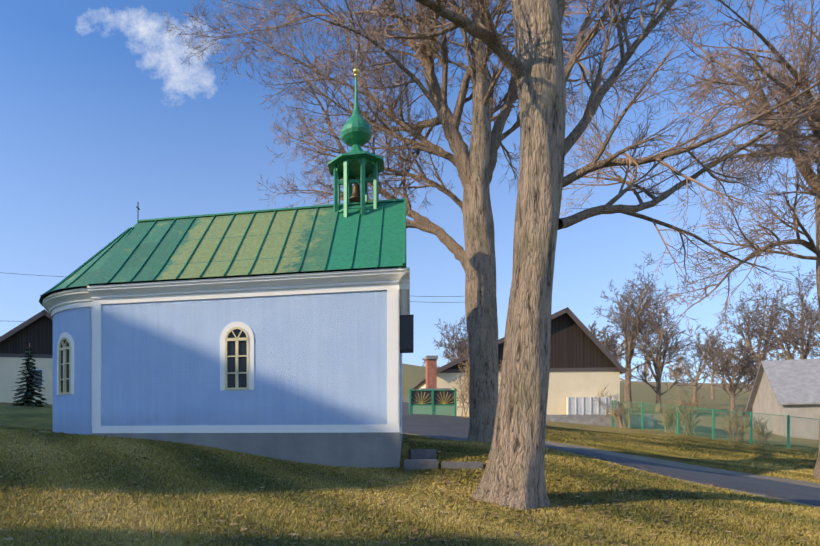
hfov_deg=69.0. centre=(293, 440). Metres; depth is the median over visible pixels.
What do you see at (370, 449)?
chapel plinth
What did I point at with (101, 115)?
sky
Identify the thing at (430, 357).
chimney cap
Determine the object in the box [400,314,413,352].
chapel notice box
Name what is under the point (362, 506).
fallen twigs
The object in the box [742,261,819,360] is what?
tree
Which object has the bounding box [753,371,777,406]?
cottage gables
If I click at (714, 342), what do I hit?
tree
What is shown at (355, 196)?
turret bell
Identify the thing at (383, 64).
tree
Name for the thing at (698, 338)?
tree
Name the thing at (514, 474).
tree
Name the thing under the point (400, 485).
dead leaves
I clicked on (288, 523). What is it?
grass
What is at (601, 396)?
shrub twigs
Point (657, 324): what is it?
tree
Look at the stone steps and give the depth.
13.20 m
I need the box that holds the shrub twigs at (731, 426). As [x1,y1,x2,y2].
[718,403,751,441]
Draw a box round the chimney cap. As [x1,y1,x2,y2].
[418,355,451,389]
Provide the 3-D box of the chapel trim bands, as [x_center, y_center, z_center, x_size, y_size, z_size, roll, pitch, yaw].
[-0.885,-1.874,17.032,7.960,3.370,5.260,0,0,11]
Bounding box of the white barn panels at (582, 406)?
[566,397,613,414]
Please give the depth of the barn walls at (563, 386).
37.13 m
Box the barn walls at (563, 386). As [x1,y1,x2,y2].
[414,371,619,416]
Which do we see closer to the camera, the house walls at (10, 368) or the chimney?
the chimney
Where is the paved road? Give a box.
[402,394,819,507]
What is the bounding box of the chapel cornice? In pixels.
[42,267,409,319]
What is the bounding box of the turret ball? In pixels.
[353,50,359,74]
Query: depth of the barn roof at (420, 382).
44.46 m
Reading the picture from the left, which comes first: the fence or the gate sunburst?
the gate sunburst
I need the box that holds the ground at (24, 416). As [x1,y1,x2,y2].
[0,363,818,545]
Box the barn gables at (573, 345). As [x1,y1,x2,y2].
[448,313,615,368]
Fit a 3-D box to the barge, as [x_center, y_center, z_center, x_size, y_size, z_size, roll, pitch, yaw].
[14.962,-6.323,37.183,11.946,4.248,0.380,0,0,6]
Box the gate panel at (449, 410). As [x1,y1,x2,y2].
[411,405,454,415]
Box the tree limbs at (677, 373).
[667,359,684,381]
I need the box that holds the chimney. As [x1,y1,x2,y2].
[426,359,436,387]
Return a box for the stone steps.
[404,449,482,470]
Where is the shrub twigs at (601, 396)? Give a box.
[593,387,613,408]
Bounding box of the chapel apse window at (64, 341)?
[61,339,68,392]
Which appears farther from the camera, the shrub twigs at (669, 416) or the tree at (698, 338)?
the tree at (698, 338)
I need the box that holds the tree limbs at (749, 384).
[736,353,767,392]
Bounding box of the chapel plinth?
[92,432,402,467]
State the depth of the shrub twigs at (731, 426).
30.59 m
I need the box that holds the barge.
[437,307,625,373]
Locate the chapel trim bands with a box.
[91,289,401,433]
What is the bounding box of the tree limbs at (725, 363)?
[708,350,732,386]
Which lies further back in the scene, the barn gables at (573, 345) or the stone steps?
the barn gables at (573, 345)
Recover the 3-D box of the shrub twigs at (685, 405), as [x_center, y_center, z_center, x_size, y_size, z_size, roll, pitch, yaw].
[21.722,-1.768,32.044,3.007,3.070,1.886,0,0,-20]
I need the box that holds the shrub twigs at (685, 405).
[665,382,706,435]
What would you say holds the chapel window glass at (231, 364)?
attached to the chapel window frame at (237, 355)
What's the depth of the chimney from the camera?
35.27 m
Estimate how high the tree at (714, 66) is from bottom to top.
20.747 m
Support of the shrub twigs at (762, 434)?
on the ground at (24, 416)
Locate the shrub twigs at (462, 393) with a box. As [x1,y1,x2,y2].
[452,355,500,417]
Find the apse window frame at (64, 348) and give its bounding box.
[58,337,70,394]
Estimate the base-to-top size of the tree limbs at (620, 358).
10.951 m
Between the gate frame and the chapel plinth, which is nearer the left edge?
the chapel plinth
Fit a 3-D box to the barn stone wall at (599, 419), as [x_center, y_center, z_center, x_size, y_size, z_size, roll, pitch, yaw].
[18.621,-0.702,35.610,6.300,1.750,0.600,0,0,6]
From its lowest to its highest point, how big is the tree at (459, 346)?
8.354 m
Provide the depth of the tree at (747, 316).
67.98 m
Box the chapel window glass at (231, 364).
[227,329,246,387]
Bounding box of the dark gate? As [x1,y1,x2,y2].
[411,391,453,403]
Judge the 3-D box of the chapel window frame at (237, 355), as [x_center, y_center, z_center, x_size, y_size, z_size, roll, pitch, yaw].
[-1.395,-2.044,14.493,0.620,1.570,0.080,0,0,11]
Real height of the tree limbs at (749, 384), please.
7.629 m
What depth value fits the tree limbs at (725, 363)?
126.52 m
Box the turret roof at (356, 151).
[328,144,383,178]
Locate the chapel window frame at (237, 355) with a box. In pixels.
[225,327,248,389]
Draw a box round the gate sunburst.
[413,391,453,403]
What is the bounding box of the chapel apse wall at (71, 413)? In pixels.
[53,307,91,434]
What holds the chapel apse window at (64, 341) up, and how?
attached to the chapel apse wall at (71, 413)
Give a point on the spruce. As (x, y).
(31, 393)
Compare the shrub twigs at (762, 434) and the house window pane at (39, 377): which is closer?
the shrub twigs at (762, 434)
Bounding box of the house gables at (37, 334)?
[0,315,52,354]
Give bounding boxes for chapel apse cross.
[136,202,139,219]
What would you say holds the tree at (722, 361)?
on the ground at (24, 416)
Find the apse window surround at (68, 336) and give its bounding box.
[57,332,74,395]
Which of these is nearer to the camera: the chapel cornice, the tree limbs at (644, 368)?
the chapel cornice
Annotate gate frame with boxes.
[409,388,456,415]
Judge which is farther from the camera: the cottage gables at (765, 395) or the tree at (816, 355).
the tree at (816, 355)
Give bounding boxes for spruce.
[11,343,51,407]
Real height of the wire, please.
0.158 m
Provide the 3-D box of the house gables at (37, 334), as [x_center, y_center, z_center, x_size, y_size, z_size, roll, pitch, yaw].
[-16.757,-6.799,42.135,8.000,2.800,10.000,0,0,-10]
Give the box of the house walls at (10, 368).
[0,357,52,403]
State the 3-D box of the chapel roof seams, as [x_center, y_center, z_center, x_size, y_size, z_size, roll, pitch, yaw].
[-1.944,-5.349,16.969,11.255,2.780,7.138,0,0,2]
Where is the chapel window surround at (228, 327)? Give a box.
[220,322,253,390]
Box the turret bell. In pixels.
[349,183,359,202]
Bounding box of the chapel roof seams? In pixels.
[40,198,405,296]
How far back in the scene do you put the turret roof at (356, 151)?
16.28 m
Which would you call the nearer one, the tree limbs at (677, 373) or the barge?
the barge
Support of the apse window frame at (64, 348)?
attached to the chapel apse wall at (71, 413)
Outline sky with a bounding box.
[0,0,819,383]
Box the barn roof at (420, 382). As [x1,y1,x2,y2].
[411,371,625,389]
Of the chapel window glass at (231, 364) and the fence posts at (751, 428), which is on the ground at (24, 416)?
the fence posts at (751, 428)
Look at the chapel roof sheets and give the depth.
15.51 m
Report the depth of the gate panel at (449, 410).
30.55 m
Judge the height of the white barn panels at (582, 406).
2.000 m
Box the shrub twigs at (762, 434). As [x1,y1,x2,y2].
[748,416,772,445]
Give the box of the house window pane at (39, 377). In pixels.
[30,370,41,385]
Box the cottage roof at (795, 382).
[746,358,819,409]
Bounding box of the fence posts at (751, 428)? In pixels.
[611,400,819,448]
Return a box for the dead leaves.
[0,430,819,545]
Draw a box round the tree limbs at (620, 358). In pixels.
[603,339,623,363]
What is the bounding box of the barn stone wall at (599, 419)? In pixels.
[546,414,653,428]
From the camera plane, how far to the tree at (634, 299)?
60.04 m
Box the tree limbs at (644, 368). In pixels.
[640,364,652,380]
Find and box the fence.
[613,402,819,451]
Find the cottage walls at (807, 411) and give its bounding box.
[753,403,819,439]
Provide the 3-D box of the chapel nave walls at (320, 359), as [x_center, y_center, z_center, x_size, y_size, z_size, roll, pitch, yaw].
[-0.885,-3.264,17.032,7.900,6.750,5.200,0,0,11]
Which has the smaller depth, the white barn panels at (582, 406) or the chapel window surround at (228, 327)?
the chapel window surround at (228, 327)
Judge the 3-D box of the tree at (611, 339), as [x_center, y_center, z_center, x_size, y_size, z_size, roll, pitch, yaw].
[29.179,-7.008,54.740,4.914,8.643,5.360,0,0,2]
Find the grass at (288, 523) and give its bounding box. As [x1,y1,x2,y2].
[0,425,819,545]
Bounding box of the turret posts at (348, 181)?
[334,156,378,216]
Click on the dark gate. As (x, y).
(437, 394)
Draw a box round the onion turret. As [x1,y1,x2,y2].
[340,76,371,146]
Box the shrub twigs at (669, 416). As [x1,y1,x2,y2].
[654,399,684,432]
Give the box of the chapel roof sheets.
[39,201,403,310]
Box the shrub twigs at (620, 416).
[601,393,640,428]
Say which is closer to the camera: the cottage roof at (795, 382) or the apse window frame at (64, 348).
the apse window frame at (64, 348)
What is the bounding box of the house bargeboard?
[0,309,52,357]
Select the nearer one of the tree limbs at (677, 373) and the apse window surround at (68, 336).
the apse window surround at (68, 336)
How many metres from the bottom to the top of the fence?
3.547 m
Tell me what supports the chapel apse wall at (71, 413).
on the ground at (24, 416)
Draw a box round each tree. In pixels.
[160,0,597,441]
[317,0,819,509]
[433,314,468,367]
[589,321,627,359]
[592,252,682,407]
[606,294,706,412]
[647,0,819,478]
[659,319,726,403]
[692,333,736,399]
[696,338,760,422]
[711,282,807,374]
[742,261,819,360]
[775,284,819,358]
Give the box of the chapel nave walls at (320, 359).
[101,290,400,425]
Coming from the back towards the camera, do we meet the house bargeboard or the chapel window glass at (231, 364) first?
the house bargeboard
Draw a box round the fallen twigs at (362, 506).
[1,433,798,545]
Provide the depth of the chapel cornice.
14.41 m
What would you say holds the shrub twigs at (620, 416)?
on the ground at (24, 416)

